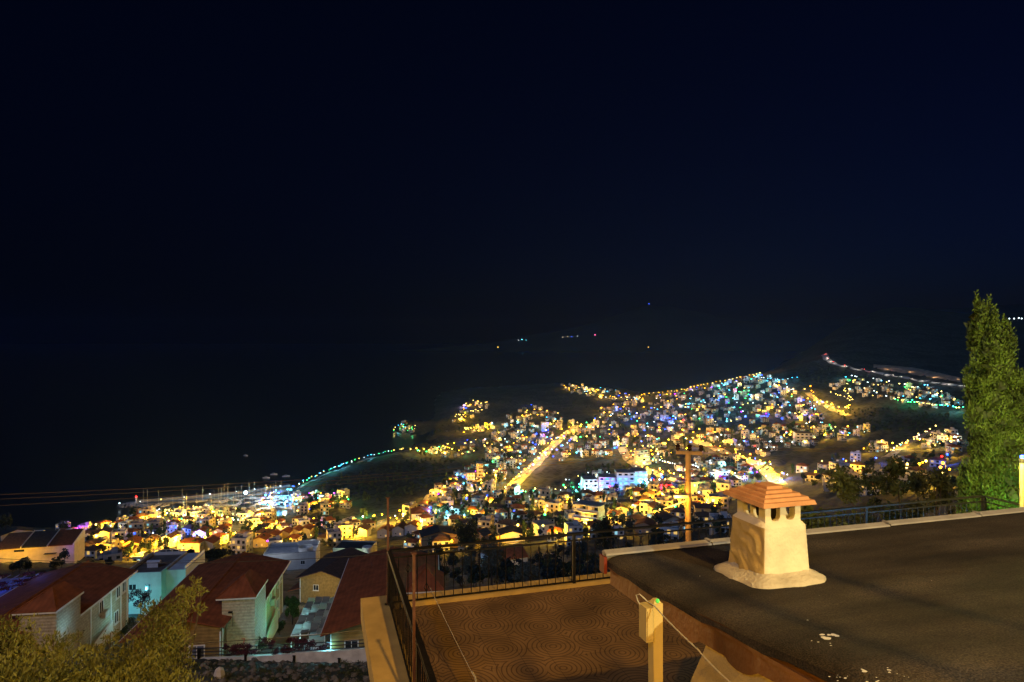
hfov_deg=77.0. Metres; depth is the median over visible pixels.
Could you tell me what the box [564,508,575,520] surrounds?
town house
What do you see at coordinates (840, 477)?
broadleaf tree
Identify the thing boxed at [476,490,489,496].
town house
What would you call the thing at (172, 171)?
sky
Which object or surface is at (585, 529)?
tree
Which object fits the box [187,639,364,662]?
yard railing
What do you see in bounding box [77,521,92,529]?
town house
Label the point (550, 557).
garden tree
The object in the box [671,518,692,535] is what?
town house
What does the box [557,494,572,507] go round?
town house
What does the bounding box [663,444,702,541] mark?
utility pole
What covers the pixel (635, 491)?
town house
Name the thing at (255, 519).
town house
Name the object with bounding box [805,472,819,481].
town house
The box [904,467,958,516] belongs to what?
broadleaf tree
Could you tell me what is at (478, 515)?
town house
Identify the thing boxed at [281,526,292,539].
house
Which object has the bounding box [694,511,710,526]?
town house
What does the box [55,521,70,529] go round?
town house
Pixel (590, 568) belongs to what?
garden tree
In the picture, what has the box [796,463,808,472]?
town house
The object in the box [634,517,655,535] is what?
house
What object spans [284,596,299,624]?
garden tree
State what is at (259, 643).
garden shrub
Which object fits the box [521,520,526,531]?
tree
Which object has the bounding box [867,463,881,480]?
town house
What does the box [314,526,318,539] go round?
tree
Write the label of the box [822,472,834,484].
town house
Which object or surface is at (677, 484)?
town house
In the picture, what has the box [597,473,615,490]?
hotel
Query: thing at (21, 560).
garden tree
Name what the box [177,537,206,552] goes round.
house
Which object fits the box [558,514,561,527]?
tree
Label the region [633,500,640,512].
town house
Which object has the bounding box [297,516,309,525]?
town house
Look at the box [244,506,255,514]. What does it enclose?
town house
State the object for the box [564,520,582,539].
town house
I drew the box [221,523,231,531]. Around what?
town house
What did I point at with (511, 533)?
house
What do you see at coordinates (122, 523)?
town house
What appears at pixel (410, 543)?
town house
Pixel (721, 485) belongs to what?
town house
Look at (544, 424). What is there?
hotel
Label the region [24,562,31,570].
garden tree
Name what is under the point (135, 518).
town house
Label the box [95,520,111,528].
town house
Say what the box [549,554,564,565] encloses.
garden tree
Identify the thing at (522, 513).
town house
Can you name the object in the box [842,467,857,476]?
town house
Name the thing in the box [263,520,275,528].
town house
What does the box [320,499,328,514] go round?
town house
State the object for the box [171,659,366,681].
weeds
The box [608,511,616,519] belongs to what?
tree
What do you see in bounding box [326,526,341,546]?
town house
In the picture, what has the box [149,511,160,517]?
town house
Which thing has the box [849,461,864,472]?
town house
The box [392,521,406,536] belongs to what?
house
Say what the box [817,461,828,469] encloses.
town house
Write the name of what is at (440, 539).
town house
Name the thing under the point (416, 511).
house
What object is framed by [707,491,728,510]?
town house
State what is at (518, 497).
town house
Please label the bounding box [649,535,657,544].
garden tree
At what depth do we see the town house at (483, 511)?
394.33 m
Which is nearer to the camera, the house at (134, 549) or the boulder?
the boulder
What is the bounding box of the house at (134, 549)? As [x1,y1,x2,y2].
[120,544,137,558]
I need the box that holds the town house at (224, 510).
[215,506,228,516]
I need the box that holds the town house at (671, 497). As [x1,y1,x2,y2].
[662,495,673,506]
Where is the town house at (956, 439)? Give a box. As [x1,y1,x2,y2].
[949,438,963,444]
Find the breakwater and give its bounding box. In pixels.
[117,484,298,507]
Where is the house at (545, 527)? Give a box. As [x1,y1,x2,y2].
[532,519,554,535]
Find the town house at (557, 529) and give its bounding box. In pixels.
[547,527,562,541]
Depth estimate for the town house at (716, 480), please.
424.37 m
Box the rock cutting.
[873,364,959,381]
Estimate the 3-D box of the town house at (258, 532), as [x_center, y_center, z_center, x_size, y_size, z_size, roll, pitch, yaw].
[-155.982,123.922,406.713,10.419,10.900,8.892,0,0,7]
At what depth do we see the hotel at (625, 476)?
461.82 m
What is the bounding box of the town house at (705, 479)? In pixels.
[698,477,711,482]
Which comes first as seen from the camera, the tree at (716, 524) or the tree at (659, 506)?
the tree at (716, 524)
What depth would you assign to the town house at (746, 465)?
498.39 m
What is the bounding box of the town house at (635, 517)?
[625,514,643,525]
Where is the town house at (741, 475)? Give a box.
[732,473,747,480]
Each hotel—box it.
[466,470,474,486]
[476,461,482,480]
[541,421,548,431]
[573,500,605,524]
[581,475,597,491]
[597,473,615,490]
[614,469,634,490]
[629,467,647,486]
[633,449,651,465]
[793,431,812,441]
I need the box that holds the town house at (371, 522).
[361,519,375,528]
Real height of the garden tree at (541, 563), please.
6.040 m
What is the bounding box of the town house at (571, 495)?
[557,491,574,500]
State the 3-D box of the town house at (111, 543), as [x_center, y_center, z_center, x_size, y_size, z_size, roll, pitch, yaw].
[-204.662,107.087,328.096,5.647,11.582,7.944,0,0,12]
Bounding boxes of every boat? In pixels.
[211,487,223,502]
[216,488,235,506]
[241,501,255,504]
[243,497,260,498]
[256,507,274,510]
[269,490,278,505]
[270,480,288,498]
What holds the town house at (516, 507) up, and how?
on the terrain
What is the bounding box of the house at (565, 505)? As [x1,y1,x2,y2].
[561,500,567,509]
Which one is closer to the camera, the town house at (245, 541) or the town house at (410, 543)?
the town house at (410, 543)
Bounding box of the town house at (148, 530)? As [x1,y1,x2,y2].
[146,525,162,534]
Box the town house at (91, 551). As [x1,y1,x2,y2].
[82,545,104,558]
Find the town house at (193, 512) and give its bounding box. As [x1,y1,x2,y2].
[190,507,201,522]
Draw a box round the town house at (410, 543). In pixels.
[403,538,418,547]
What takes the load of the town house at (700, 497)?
on the terrain
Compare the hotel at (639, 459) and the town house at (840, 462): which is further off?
the hotel at (639, 459)
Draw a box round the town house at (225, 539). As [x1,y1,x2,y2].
[211,532,228,543]
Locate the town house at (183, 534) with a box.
[178,530,185,539]
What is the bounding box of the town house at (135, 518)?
[128,516,140,519]
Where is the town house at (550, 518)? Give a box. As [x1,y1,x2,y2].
[537,515,554,521]
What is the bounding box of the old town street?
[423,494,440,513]
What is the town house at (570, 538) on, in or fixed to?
on the terrain
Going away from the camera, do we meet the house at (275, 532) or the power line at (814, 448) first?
the power line at (814, 448)
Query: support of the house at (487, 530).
on the terrain
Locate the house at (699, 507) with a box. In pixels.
[693,503,720,517]
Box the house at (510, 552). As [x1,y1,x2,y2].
[480,544,528,565]
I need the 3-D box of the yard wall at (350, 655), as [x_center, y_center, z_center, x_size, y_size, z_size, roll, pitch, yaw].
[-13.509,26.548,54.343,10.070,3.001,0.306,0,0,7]
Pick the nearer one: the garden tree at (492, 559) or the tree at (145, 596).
the tree at (145, 596)
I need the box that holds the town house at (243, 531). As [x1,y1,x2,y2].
[236,529,252,534]
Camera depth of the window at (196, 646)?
55.92 m
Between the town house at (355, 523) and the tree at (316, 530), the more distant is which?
the town house at (355, 523)
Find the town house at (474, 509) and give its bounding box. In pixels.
[467,505,477,517]
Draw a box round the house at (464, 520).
[452,518,475,523]
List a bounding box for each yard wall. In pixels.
[192,653,293,662]
[294,647,366,662]
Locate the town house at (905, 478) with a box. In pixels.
[892,474,907,483]
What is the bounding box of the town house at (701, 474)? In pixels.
[693,472,704,476]
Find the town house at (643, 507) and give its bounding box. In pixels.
[640,499,655,515]
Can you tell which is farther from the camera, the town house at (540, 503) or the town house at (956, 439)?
the town house at (956, 439)
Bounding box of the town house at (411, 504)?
[402,501,416,519]
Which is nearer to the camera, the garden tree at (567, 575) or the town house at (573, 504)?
the garden tree at (567, 575)
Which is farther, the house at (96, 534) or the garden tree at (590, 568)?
the house at (96, 534)
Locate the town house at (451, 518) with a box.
[448,514,461,524]
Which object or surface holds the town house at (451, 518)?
on the terrain
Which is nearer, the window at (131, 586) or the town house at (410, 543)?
the window at (131, 586)
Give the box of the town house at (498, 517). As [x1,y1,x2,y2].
[490,513,503,525]
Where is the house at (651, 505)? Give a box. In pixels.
[647,501,666,512]
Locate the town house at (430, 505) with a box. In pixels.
[427,501,444,514]
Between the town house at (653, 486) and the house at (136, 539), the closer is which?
the house at (136, 539)
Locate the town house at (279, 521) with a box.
[275,518,285,524]
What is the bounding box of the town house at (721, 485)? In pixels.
[716,479,730,491]
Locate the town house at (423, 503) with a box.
[417,500,430,506]
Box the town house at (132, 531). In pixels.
[128,528,141,535]
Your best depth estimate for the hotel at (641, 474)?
466.80 m
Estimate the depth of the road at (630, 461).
587.23 m
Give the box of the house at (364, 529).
[354,523,370,536]
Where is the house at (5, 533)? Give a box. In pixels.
[0,526,33,540]
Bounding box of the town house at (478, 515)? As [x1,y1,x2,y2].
[471,513,483,524]
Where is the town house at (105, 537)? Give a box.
[95,536,109,540]
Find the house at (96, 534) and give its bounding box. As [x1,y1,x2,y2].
[85,529,101,537]
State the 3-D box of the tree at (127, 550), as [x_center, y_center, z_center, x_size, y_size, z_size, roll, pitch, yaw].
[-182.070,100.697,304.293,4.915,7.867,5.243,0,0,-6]
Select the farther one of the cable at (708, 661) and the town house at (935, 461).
the town house at (935, 461)
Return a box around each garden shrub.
[119,616,135,634]
[258,636,267,651]
[276,620,285,634]
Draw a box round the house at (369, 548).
[333,540,376,552]
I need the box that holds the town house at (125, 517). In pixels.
[116,515,127,520]
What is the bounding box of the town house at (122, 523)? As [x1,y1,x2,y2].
[118,520,130,528]
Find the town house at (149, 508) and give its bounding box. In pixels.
[138,505,155,513]
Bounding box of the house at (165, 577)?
[129,549,204,613]
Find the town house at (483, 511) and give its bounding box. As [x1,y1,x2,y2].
[477,509,493,513]
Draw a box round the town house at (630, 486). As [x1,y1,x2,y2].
[623,483,635,496]
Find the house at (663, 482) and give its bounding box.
[658,481,670,489]
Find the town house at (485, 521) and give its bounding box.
[478,515,493,527]
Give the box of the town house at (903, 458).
[895,455,909,462]
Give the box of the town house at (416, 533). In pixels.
[411,530,418,537]
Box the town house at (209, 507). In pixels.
[202,505,212,510]
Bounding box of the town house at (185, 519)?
[180,516,194,524]
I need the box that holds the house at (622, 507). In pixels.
[607,503,628,515]
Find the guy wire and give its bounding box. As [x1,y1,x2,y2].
[430,588,476,681]
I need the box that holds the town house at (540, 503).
[534,495,544,507]
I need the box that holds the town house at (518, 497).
[513,495,522,501]
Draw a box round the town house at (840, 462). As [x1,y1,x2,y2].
[829,459,849,470]
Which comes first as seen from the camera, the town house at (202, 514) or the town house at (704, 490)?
the town house at (704, 490)
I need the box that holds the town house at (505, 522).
[496,518,520,533]
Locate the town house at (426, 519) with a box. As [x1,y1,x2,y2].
[418,513,433,525]
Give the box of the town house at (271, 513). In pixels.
[265,508,276,519]
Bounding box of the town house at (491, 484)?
[482,480,495,494]
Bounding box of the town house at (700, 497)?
[694,494,703,501]
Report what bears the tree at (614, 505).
on the terrain
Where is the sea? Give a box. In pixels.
[0,344,801,528]
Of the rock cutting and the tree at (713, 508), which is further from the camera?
the rock cutting
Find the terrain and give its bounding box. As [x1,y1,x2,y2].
[0,307,1023,681]
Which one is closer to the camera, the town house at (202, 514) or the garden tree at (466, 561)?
the garden tree at (466, 561)
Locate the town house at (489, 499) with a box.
[487,496,496,504]
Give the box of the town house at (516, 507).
[509,504,524,511]
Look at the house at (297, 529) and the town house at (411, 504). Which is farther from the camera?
the town house at (411, 504)
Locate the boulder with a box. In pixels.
[213,667,224,678]
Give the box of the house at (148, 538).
[143,534,159,548]
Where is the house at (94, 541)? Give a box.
[85,539,105,545]
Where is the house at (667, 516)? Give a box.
[656,511,680,528]
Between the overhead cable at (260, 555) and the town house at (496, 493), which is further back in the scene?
the town house at (496, 493)
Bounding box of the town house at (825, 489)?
[823,481,835,491]
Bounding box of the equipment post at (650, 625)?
[639,598,662,681]
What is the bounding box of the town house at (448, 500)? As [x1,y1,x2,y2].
[440,496,453,508]
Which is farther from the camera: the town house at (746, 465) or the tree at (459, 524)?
the town house at (746, 465)
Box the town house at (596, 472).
[592,469,602,477]
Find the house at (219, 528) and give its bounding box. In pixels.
[211,524,228,534]
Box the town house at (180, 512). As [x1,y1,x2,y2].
[170,508,185,519]
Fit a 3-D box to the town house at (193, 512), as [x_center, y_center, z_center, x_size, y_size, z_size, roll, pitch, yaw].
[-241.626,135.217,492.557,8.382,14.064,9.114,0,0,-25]
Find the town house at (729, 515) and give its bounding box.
[709,511,731,517]
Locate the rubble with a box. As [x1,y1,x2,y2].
[89,657,369,681]
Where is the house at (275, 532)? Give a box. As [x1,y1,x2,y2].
[268,529,282,536]
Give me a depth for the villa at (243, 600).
59.81 m
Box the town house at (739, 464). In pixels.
[737,461,744,470]
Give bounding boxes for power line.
[0,446,673,494]
[0,447,696,505]
[9,446,687,498]
[692,446,941,449]
[703,446,968,448]
[712,447,889,452]
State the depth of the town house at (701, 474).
474.88 m
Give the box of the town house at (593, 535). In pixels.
[589,520,600,537]
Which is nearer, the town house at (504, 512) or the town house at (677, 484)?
the town house at (504, 512)
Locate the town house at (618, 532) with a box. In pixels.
[611,523,623,538]
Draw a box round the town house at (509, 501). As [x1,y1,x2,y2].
[505,497,515,506]
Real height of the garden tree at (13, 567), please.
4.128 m
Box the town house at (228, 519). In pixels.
[220,517,231,527]
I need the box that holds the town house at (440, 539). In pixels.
[431,534,450,551]
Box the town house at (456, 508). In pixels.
[449,505,461,515]
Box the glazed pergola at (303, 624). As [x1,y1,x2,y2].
[291,596,333,652]
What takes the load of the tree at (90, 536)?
on the terrain
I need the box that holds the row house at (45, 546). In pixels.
[0,527,84,562]
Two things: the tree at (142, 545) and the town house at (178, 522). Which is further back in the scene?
the town house at (178, 522)
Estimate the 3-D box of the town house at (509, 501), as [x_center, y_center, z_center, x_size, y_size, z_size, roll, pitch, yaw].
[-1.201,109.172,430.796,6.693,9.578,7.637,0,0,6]
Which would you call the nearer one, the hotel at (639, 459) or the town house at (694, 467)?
the town house at (694, 467)
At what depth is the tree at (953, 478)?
219.66 m
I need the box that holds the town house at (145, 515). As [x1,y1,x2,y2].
[136,513,149,519]
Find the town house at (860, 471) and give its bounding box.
[858,468,866,479]
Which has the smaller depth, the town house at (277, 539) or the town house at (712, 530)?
the town house at (712, 530)
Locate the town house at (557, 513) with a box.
[555,511,563,523]
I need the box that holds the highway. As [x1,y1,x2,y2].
[821,353,962,385]
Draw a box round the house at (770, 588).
[361,482,1023,681]
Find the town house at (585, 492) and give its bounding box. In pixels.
[581,489,592,497]
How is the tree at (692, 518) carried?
on the terrain
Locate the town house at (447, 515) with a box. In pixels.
[440,511,452,521]
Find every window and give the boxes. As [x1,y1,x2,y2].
[98,599,103,616]
[114,609,119,625]
[116,585,120,599]
[122,581,126,594]
[129,584,136,590]
[145,584,150,592]
[188,645,204,657]
[276,597,278,610]
[313,584,318,590]
[344,640,358,647]
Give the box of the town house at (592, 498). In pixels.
[582,496,598,501]
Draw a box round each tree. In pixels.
[0,513,12,529]
[0,575,211,681]
[9,563,17,574]
[14,558,24,570]
[16,561,23,572]
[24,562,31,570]
[48,556,61,568]
[58,520,69,527]
[59,548,69,562]
[86,532,94,540]
[97,544,106,550]
[104,558,114,564]
[121,546,132,560]
[129,508,136,515]
[129,539,133,553]
[129,589,151,618]
[138,540,146,550]
[146,537,155,550]
[156,549,180,551]
[157,537,163,546]
[162,534,169,544]
[179,548,197,552]
[205,547,234,559]
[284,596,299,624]
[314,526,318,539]
[359,508,368,518]
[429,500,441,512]
[439,503,449,511]
[445,566,451,579]
[448,556,456,568]
[449,518,479,552]
[449,571,457,578]
[452,567,461,575]
[454,575,461,585]
[456,519,463,530]
[459,555,475,581]
[467,563,484,586]
[467,576,478,586]
[480,542,504,584]
[488,532,496,539]
[493,566,504,583]
[499,561,504,569]
[500,556,513,567]
[506,564,518,572]
[506,573,520,582]
[511,561,542,582]
[515,558,523,566]
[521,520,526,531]
[525,529,535,536]
[526,512,535,520]
[528,555,535,564]
[530,524,533,535]
[535,554,544,574]
[542,567,552,578]
[545,559,562,578]
[548,551,558,560]
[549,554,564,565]
[554,562,585,573]
[557,568,570,577]
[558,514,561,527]
[564,549,570,558]
[567,481,574,488]
[576,540,586,551]
[576,558,586,575]
[580,552,598,562]
[581,558,599,574]
[583,528,589,536]
[588,556,598,571]
[591,519,600,539]
[594,514,619,550]
[604,501,610,512]
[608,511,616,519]
[612,498,616,509]
[618,516,623,526]
[623,541,632,547]
[626,518,633,531]
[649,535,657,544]
[650,528,669,543]
[654,514,663,523]
[657,504,663,510]
[683,511,695,521]
[693,517,703,534]
[710,505,717,512]
[711,518,720,530]
[717,514,726,532]
[788,505,829,528]
[816,463,863,526]
[837,464,901,523]
[879,454,930,520]
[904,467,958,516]
[911,458,920,466]
[944,476,957,486]
[947,450,951,464]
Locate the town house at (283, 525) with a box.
[278,522,291,530]
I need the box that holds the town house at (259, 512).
[255,510,264,517]
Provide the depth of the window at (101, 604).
64.08 m
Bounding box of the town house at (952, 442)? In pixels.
[945,441,956,444]
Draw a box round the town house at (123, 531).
[111,527,127,539]
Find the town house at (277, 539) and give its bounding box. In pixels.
[268,535,281,545]
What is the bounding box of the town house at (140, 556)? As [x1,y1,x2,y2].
[129,551,147,560]
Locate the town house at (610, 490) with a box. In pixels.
[603,487,614,497]
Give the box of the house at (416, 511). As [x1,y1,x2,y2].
[411,506,429,520]
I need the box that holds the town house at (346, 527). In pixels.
[336,520,352,538]
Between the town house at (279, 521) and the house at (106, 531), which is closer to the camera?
the house at (106, 531)
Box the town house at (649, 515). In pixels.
[647,510,659,517]
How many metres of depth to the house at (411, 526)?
379.43 m
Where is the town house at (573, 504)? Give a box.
[572,499,582,507]
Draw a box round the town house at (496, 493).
[493,489,501,496]
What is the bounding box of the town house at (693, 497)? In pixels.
[678,492,696,506]
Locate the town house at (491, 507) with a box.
[488,503,504,513]
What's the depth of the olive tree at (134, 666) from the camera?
8.50 m
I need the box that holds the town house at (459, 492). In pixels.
[455,490,462,498]
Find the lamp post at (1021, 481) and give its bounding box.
[1019,455,1023,506]
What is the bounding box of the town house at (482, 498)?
[471,495,486,508]
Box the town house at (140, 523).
[128,518,146,533]
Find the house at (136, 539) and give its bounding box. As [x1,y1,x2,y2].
[121,535,143,550]
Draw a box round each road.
[298,449,415,487]
[504,425,579,491]
[617,446,676,481]
[689,439,786,484]
[883,430,934,456]
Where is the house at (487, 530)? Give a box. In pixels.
[478,527,498,545]
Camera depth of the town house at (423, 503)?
459.89 m
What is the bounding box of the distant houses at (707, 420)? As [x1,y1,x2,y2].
[291,373,963,514]
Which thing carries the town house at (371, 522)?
on the terrain
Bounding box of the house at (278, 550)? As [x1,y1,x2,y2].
[263,539,319,569]
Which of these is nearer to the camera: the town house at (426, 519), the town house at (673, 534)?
the town house at (673, 534)
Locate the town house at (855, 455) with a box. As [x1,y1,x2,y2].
[850,450,860,460]
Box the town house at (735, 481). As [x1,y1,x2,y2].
[728,477,740,485]
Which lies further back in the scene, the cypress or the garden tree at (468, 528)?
the garden tree at (468, 528)
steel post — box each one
[385,497,389,604]
[411,552,416,681]
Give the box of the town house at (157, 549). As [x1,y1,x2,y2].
[153,545,166,551]
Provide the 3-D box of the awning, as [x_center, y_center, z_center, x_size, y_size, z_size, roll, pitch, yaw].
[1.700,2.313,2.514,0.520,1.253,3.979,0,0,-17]
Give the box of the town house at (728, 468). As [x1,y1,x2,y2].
[724,466,736,473]
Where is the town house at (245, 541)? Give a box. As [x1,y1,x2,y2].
[231,532,252,553]
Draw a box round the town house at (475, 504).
[471,501,481,510]
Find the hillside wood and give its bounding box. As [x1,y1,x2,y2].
[86,363,961,540]
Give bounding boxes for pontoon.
[256,505,293,510]
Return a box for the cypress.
[953,290,1023,513]
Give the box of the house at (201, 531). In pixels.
[193,526,211,537]
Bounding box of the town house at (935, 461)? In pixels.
[929,457,945,466]
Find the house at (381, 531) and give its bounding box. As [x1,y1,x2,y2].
[377,524,393,537]
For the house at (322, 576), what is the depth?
133.28 m
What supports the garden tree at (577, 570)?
on the terrain
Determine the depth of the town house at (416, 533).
344.43 m
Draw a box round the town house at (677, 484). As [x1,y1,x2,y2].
[671,480,684,493]
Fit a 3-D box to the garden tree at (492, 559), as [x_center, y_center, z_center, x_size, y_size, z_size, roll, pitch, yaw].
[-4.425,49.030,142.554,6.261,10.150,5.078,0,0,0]
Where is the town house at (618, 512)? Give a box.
[608,510,620,520]
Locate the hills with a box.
[395,304,1023,351]
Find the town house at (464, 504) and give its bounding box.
[460,500,470,507]
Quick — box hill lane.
[805,392,850,415]
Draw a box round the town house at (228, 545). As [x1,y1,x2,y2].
[226,541,230,548]
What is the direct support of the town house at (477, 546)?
on the terrain
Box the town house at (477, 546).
[458,544,479,552]
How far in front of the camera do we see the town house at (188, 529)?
431.29 m
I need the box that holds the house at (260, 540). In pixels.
[253,532,271,547]
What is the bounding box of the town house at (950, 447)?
[945,444,961,453]
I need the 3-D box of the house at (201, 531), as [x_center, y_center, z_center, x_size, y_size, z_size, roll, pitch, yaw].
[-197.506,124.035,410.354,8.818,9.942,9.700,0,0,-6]
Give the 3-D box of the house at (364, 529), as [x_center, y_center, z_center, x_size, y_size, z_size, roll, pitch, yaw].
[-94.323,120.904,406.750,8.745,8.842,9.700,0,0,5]
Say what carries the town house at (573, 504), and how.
on the terrain
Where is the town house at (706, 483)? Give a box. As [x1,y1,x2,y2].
[699,481,710,487]
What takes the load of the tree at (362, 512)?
on the terrain
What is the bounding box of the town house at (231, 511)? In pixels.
[229,508,234,515]
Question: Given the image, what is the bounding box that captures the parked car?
[304,631,329,649]
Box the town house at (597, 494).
[589,491,606,501]
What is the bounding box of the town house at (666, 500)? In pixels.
[655,496,671,507]
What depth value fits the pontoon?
576.87 m
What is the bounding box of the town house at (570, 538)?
[567,530,580,545]
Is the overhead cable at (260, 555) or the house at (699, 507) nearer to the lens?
the overhead cable at (260, 555)
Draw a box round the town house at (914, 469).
[905,466,926,476]
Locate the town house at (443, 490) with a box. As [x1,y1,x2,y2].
[440,488,450,494]
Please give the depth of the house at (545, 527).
320.17 m
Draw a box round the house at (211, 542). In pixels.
[204,535,220,550]
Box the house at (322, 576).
[288,547,367,602]
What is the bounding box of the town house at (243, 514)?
[237,509,252,523]
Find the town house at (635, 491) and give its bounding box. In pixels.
[631,487,643,500]
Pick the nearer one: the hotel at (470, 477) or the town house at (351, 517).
the town house at (351, 517)
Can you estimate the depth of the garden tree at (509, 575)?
121.19 m
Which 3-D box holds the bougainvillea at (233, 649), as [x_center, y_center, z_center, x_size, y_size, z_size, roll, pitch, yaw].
[-21.670,26.255,55.276,6.350,1.765,0.832,0,0,0]
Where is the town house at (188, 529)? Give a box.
[182,525,193,534]
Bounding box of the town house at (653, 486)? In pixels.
[647,480,658,497]
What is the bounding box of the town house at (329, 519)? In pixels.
[323,516,335,528]
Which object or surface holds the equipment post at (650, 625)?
on the house at (770, 588)
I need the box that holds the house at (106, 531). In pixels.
[98,526,113,539]
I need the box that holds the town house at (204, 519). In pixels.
[199,516,214,526]
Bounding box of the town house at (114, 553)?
[97,547,121,560]
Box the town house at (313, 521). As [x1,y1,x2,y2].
[310,518,318,528]
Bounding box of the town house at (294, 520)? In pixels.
[292,515,302,524]
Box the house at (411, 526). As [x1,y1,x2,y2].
[405,519,421,534]
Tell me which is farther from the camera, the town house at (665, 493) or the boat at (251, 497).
the boat at (251, 497)
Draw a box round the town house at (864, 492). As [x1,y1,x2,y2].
[857,480,880,496]
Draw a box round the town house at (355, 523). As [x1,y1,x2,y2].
[349,519,360,527]
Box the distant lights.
[119,375,959,520]
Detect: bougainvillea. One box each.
[222,637,295,655]
[293,637,359,649]
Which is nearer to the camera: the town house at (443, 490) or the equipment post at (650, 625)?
the equipment post at (650, 625)
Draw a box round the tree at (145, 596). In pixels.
[129,589,151,618]
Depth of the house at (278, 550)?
233.54 m
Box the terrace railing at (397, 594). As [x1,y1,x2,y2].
[387,495,1018,681]
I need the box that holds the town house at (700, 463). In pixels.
[696,461,706,470]
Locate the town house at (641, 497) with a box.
[635,495,649,500]
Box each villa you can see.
[0,560,137,664]
[118,551,290,658]
[320,546,443,648]
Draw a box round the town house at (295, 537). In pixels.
[286,534,301,541]
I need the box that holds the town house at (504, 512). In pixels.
[494,509,507,518]
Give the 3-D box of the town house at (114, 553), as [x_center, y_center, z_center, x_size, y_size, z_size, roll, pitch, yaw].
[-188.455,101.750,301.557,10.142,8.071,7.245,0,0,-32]
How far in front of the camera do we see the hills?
9608.42 m
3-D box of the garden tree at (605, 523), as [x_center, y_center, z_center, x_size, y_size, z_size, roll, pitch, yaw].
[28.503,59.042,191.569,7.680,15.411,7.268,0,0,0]
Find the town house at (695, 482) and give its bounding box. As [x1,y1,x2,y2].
[691,477,704,493]
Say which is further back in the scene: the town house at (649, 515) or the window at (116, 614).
the town house at (649, 515)
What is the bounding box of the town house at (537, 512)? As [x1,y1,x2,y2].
[527,510,543,522]
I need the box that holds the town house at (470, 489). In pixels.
[466,486,473,494]
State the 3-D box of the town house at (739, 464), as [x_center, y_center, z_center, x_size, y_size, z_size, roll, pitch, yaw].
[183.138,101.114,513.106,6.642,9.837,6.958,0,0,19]
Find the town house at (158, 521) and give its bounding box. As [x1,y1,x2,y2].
[146,518,163,528]
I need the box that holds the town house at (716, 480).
[713,478,723,492]
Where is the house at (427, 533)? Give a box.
[419,525,457,550]
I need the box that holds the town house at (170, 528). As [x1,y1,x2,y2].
[165,521,177,534]
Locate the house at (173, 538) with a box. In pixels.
[162,531,180,547]
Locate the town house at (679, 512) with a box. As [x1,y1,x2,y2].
[670,507,684,518]
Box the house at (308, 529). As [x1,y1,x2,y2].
[303,523,314,537]
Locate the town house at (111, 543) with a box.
[101,538,120,550]
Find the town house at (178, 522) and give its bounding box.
[167,520,181,528]
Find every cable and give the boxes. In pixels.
[0,521,681,562]
[0,529,524,570]
[155,630,361,644]
[211,514,619,549]
[636,594,730,681]
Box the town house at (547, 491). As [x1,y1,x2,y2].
[537,486,552,499]
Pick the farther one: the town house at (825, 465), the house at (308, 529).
the town house at (825, 465)
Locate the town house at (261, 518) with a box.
[260,517,271,522]
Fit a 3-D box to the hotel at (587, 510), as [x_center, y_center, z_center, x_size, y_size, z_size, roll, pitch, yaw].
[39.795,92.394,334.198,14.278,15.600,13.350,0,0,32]
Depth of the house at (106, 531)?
403.15 m
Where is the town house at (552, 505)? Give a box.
[545,498,563,516]
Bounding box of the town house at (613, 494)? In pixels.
[607,492,617,499]
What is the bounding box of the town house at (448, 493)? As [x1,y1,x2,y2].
[444,490,452,497]
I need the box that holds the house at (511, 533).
[498,525,524,543]
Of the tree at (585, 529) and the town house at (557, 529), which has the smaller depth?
the tree at (585, 529)
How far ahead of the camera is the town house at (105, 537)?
366.85 m
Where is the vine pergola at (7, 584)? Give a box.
[0,571,45,595]
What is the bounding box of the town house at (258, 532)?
[255,528,274,536]
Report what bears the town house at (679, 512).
on the terrain
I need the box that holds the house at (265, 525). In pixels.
[256,523,270,531]
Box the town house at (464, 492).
[460,491,468,499]
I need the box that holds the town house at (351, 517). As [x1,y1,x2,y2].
[342,516,355,521]
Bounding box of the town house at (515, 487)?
[507,483,519,496]
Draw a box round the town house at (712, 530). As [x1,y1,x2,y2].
[709,512,729,534]
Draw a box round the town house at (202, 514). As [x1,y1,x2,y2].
[196,510,211,519]
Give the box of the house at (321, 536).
[315,532,342,543]
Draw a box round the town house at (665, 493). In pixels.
[661,490,675,501]
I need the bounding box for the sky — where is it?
[0,0,1023,343]
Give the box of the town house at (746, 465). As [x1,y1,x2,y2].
[740,463,752,472]
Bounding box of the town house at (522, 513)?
[511,510,526,521]
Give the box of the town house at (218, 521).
[215,516,223,524]
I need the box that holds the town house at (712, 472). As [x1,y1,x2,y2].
[707,469,716,477]
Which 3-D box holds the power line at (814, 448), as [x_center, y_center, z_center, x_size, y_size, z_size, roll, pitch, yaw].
[21.636,4.704,30.526,32.279,1.254,0.015,0,0,-20]
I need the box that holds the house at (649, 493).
[639,489,654,498]
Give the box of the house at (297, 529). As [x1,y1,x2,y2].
[292,525,303,537]
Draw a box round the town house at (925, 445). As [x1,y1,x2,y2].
[921,441,935,447]
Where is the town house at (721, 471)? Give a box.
[715,468,728,478]
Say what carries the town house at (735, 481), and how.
on the terrain
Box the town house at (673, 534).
[659,521,681,540]
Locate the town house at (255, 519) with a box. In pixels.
[246,514,259,529]
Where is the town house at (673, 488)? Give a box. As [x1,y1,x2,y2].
[665,485,678,493]
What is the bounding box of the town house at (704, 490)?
[697,486,712,500]
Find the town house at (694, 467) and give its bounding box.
[684,465,697,470]
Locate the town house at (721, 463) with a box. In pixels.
[716,459,724,468]
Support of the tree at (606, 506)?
on the terrain

